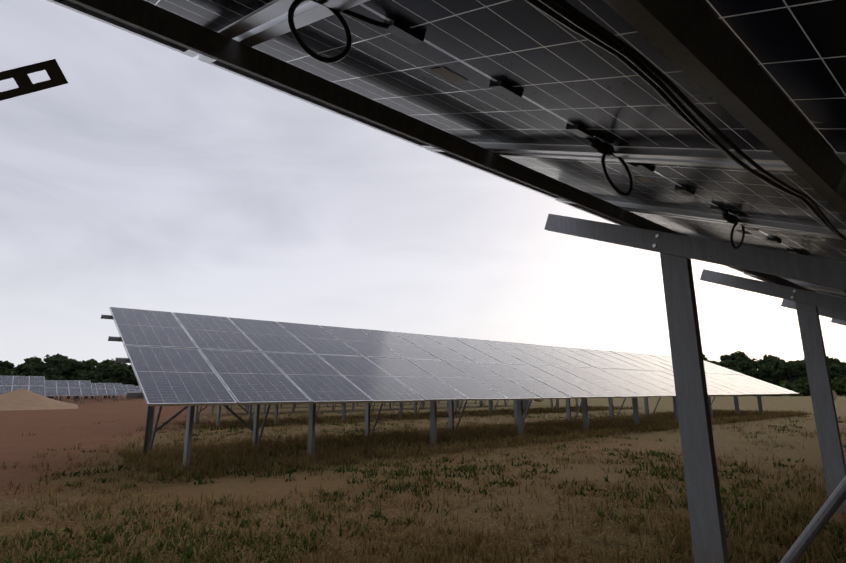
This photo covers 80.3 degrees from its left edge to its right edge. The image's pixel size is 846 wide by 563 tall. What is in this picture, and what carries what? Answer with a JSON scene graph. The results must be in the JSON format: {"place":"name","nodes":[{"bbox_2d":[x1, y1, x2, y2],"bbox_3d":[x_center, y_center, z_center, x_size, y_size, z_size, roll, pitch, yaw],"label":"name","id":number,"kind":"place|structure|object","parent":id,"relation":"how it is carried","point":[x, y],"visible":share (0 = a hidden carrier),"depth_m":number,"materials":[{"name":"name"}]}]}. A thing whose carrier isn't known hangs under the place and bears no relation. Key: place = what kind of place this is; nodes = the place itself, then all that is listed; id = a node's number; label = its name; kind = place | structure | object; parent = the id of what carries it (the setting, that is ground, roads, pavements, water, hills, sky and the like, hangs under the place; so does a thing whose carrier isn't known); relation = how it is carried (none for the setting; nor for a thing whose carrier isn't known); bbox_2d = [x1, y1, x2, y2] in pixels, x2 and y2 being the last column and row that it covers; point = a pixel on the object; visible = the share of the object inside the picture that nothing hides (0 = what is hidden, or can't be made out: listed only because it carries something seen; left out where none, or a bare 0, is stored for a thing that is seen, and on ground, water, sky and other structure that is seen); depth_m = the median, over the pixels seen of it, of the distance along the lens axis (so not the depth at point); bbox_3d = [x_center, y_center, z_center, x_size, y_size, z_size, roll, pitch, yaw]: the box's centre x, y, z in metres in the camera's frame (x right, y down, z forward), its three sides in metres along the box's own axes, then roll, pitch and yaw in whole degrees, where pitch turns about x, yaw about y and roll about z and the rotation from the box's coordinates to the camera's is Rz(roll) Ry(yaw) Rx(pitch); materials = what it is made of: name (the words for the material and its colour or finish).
{"place":"outdoors","nodes":[
{"label":"outdoors","id":0,"kind":"place"},
{"bbox_2d":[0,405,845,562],"bbox_3d":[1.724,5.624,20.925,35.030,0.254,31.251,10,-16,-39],"label":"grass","id":1,"kind":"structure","parent":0,"point":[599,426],"depth_m":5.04,"materials":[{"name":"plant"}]},
{"bbox_2d":[0,394,845,562],"bbox_3d":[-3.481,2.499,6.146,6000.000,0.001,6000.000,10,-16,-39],"label":"ground","id":2,"kind":"structure","parent":0,"point":[15,445],"depth_m":6.95,"materials":[{"name":"brown soil"}]},
{"bbox_2d":[0,360,14,371],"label":"tree","id":3,"kind":"object","parent":2,"relation":"on","point":[6,365],"visible":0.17,"depth_m":130.31,"materials":[{"name":"green plant"}]},
{"bbox_2d":[5,371,22,375],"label":"tree","id":4,"kind":"object","parent":2,"relation":"on","point":[12,373],"visible":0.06,"depth_m":124.89,"materials":[{"name":"green plant"}]},
{"bbox_2d":[3,363,40,375],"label":"tree","id":5,"kind":"object","parent":2,"relation":"on","point":[20,368],"visible":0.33,"depth_m":127.52,"materials":[{"name":"green plant"}]},
{"bbox_2d":[0,376,46,395],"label":"solar panel array","id":6,"kind":"object","parent":2,"relation":"on","point":[35,384],"visible":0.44,"depth_m":44.74,"materials":[{"name":"glass"}]},
{"bbox_2d":[23,363,40,372],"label":"tree","id":7,"kind":"object","parent":2,"relation":"on","point":[35,368],"visible":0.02,"depth_m":133.57,"materials":[{"name":"green plant"}]},
{"bbox_2d":[24,356,42,371],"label":"tree","id":8,"kind":"object","parent":2,"relation":"on","point":[35,361],"visible":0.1,"depth_m":139.24,"materials":[{"name":"green plant"}]},
{"bbox_2d":[0,389,78,410],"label":"sand heap","id":9,"kind":"object","parent":2,"relation":"on","point":[20,399],"visible":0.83,"depth_m":38.12,"materials":[{"name":"beige sand"}]},
{"bbox_2d":[34,366,64,397],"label":"tree","id":10,"kind":"object","parent":2,"relation":"on","point":[52,373],"visible":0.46,"depth_m":130.93,"materials":[{"name":"green plant"}]},
{"bbox_2d":[12,380,94,403],"bbox_3d":[-55.969,10.547,47.477,41.864,2.833,4.473,10,-16,-39],"label":"solar panel array","id":11,"kind":"object","parent":2,"relation":"on","point":[62,389],"visible":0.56,"depth_m":59.00,"materials":[{"name":"glass"}]},
{"bbox_2d":[37,357,70,397],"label":"tree","id":12,"kind":"object","parent":2,"relation":"on","point":[50,363],"visible":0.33,"depth_m":137.12,"materials":[{"name":"green plant"}]},
{"bbox_2d":[39,353,71,398],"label":"tree","id":13,"kind":"object","parent":2,"relation":"on","point":[62,359],"visible":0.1,"depth_m":141.68,"materials":[{"name":"green plant"}]},
{"bbox_2d":[59,358,86,398],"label":"tree","id":14,"kind":"object","parent":2,"relation":"on","point":[75,364],"visible":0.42,"depth_m":139.39,"materials":[{"name":"green plant"}]},
{"bbox_2d":[66,369,92,398],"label":"tree","id":15,"kind":"object","parent":2,"relation":"on","point":[78,373],"visible":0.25,"depth_m":135.94,"materials":[{"name":"green plant"}]},
{"bbox_2d":[70,359,103,398],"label":"tree","id":16,"kind":"object","parent":2,"relation":"on","point":[89,365],"visible":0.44,"depth_m":140.47,"materials":[{"name":"green plant"}]},
{"bbox_2d":[51,383,124,402],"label":"solar panel array","id":17,"kind":"object","parent":2,"relation":"on","point":[109,389],"visible":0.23,"depth_m":73.89,"materials":[{"name":"glass"}]},
{"bbox_2d":[76,370,105,398],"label":"tree","id":18,"kind":"object","parent":2,"relation":"on","point":[95,376],"visible":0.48,"depth_m":135.31,"materials":[{"name":"green plant"}]},
{"bbox_2d":[54,385,135,400],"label":"solar panel array","id":19,"kind":"object","parent":2,"relation":"on","point":[128,388],"visible":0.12,"depth_m":88.14,"materials":[{"name":"glass"}]},
{"bbox_2d":[59,386,140,400],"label":"solar panel array","id":20,"kind":"object","parent":2,"relation":"on","point":[137,388],"visible":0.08,"depth_m":100.94,"materials":[{"name":"glass"}]},
{"bbox_2d":[96,359,132,397],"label":"tree","id":21,"kind":"object","parent":2,"relation":"on","point":[105,364],"visible":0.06,"depth_m":148.16,"materials":[{"name":"green plant"}]},
{"bbox_2d":[99,363,133,397],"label":"tree","id":22,"kind":"object","parent":2,"relation":"on","point":[117,373],"visible":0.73,"depth_m":138.59,"materials":[{"name":"green plant"}]},
{"bbox_2d":[120,373,138,385],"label":"tree","id":23,"kind":"object","parent":2,"relation":"on","point":[132,380],"visible":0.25,"depth_m":139.36,"materials":[{"name":"green plant"}]},
{"bbox_2d":[231,401,475,408],"bbox_3d":[-4.419,9.736,45.099,27.676,2.842,4.430,10,-16,-39],"label":"solar panel array","id":24,"kind":"object","parent":2,"relation":"on","point":[342,404],"depth_m":44.22,"materials":[{"name":"glass"}]},
{"bbox_2d":[211,400,528,414],"bbox_3d":[-1.052,7.628,35.671,28.016,2.842,4.477,10,-16,-39],"label":"solar panel array","id":25,"kind":"object","parent":2,"relation":"on","point":[333,407],"depth_m":32.90,"materials":[{"name":"glass"}]},
{"bbox_2d":[194,398,577,426],"bbox_3d":[2.329,5.515,26.225,28.016,2.842,4.476,10,-16,-39],"label":"solar panel array","id":26,"kind":"object","parent":2,"relation":"on","point":[525,405],"visible":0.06,"depth_m":21.65,"materials":[{"name":"glass"}]},
{"bbox_2d":[47,0,845,562],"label":"solar panel array","id":27,"kind":"object","parent":2,"relation":"on","point":[535,100],"visible":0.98,"depth_m":1.56,"materials":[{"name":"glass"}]},
{"bbox_2d":[0,59,67,100],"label":"metal bracket","id":28,"kind":"object","parent":27,"relation":"attached to","point":[23,81],"visible":1,"depth_m":0.93,"materials":[{"name":"black metal"}]},
{"bbox_2d":[288,0,845,294],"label":"cables","id":29,"kind":"object","parent":27,"relation":"attached to","point":[604,148],"visible":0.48,"depth_m":1.14,"materials":[{"name":"black rubber"}]},
{"bbox_2d":[429,67,751,234],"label":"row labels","id":30,"kind":"object","parent":27,"relation":"attached to","point":[448,75],"visible":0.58,"depth_m":1.46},
{"bbox_2d":[525,0,845,241],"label":"cables","id":31,"kind":"object","parent":27,"relation":"attached to","point":[597,34],"visible":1,"depth_m":0.82,"materials":[{"name":"black rubber"}]},
{"bbox_2d":[101,307,799,466],"bbox_3d":[5.710,3.402,16.780,28.016,2.844,4.476,10,-16,-39],"label":"solar panel array","id":32,"kind":"object","parent":2,"relation":"on","point":[190,362],"visible":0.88,"depth_m":10.57,"materials":[{"name":"glass"}]},
{"bbox_2d":[151,421,845,523],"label":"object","id":33,"kind":"structure","parent":2,"relation":"on","point":[838,516],"depth_m":4.31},
{"bbox_2d":[712,354,734,363],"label":"tree","id":34,"kind":"object","parent":2,"relation":"on","point":[724,357],"visible":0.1,"depth_m":141.09,"materials":[{"name":"green plant"}]},
{"bbox_2d":[715,359,736,370],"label":"tree","id":35,"kind":"object","parent":2,"relation":"on","point":[728,363],"visible":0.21,"depth_m":132.16,"materials":[{"name":"green plant"}]},
{"bbox_2d":[727,351,761,367],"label":"tree","id":36,"kind":"object","parent":2,"relation":"on","point":[739,356],"visible":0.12,"depth_m":136.26,"materials":[{"name":"green plant"}]},
{"bbox_2d":[734,360,766,395],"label":"tree","id":37,"kind":"object","parent":2,"relation":"on","point":[753,370],"visible":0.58,"depth_m":123.34,"materials":[{"name":"green plant"}]},
{"bbox_2d":[749,364,779,385],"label":"tree","id":38,"kind":"object","parent":2,"relation":"on","point":[769,378],"visible":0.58,"depth_m":121.62,"materials":[{"name":"green plant"}]},
{"bbox_2d":[756,354,780,365],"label":"tree","id":39,"kind":"object","parent":2,"relation":"on","point":[766,359],"visible":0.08,"depth_m":133.52,"materials":[{"name":"green plant"}]},
{"bbox_2d":[768,358,792,394],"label":"tree","id":40,"kind":"object","parent":2,"relation":"on","point":[776,362],"visible":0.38,"depth_m":124.69,"materials":[{"name":"green plant"}]},
{"bbox_2d":[771,361,806,395],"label":"tree","id":41,"kind":"object","parent":2,"relation":"on","point":[788,371],"visible":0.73,"depth_m":116.79,"materials":[{"name":"green plant"}]},
{"bbox_2d":[775,382,803,395],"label":"bush","id":42,"kind":"object","parent":2,"relation":"on","point":[792,387],"visible":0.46,"depth_m":103.52,"materials":[{"name":"green plant"}]},
{"bbox_2d":[779,379,809,395],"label":"bush","id":43,"kind":"object","parent":2,"relation":"on","point":[804,386],"visible":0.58,"depth_m":105.08,"materials":[{"name":"green plant"}]},
{"bbox_2d":[790,362,807,384],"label":"tree","id":44,"kind":"object","parent":2,"relation":"on","point":[801,365],"visible":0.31,"depth_m":113.76,"materials":[{"name":"green plant"}]},
{"bbox_2d":[801,388,810,395],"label":"bush","id":45,"kind":"object","parent":2,"relation":"on","point":[806,394],"visible":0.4,"depth_m":102.88,"materials":[{"name":"green plant"}]},
{"bbox_2d":[800,356,831,370],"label":"tree","id":46,"kind":"object","parent":2,"relation":"on","point":[827,357],"depth_m":119.60,"materials":[{"name":"green plant"}]},
{"bbox_2d":[828,364,843,379],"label":"tree","id":47,"kind":"object","parent":2,"relation":"on","point":[834,368],"visible":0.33,"depth_m":113.07,"materials":[{"name":"green plant"}]},
{"bbox_2d":[827,362,844,394],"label":"tree","id":48,"kind":"object","parent":2,"relation":"on","point":[840,365],"visible":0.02,"depth_m":116.57,"materials":[{"name":"green plant"}]},
{"bbox_2d":[827,356,845,364],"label":"tree","id":49,"kind":"object","parent":2,"relation":"on","point":[834,360],"visible":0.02,"depth_m":121.81,"materials":[{"name":"green plant"}]},
{"bbox_2d":[830,377,845,395],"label":"bush","id":50,"kind":"object","parent":2,"relation":"on","point":[839,387],"visible":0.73,"depth_m":96.94,"materials":[{"name":"green plant"}]},
{"bbox_2d":[839,365,845,377],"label":"tree","id":51,"kind":"object","parent":2,"relation":"on","point":[843,374],"visible":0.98,"depth_m":109.53,"materials":[{"name":"green plant"}]},
{"bbox_2d":[0,0,845,369],"label":"sky","id":52,"kind":"structure","parent":0,"point":[157,177],"materials":[{"name":"white"}]},
{"bbox_2d":[832,390,836,399],"bbox_3d":[42.730,11.980,52.837,1.251,1.240,1.200,-7,-14,27],"label":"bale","id":53,"kind":"object","parent":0,"point":[834,395],"visible":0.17,"depth_m":52.17}
]}

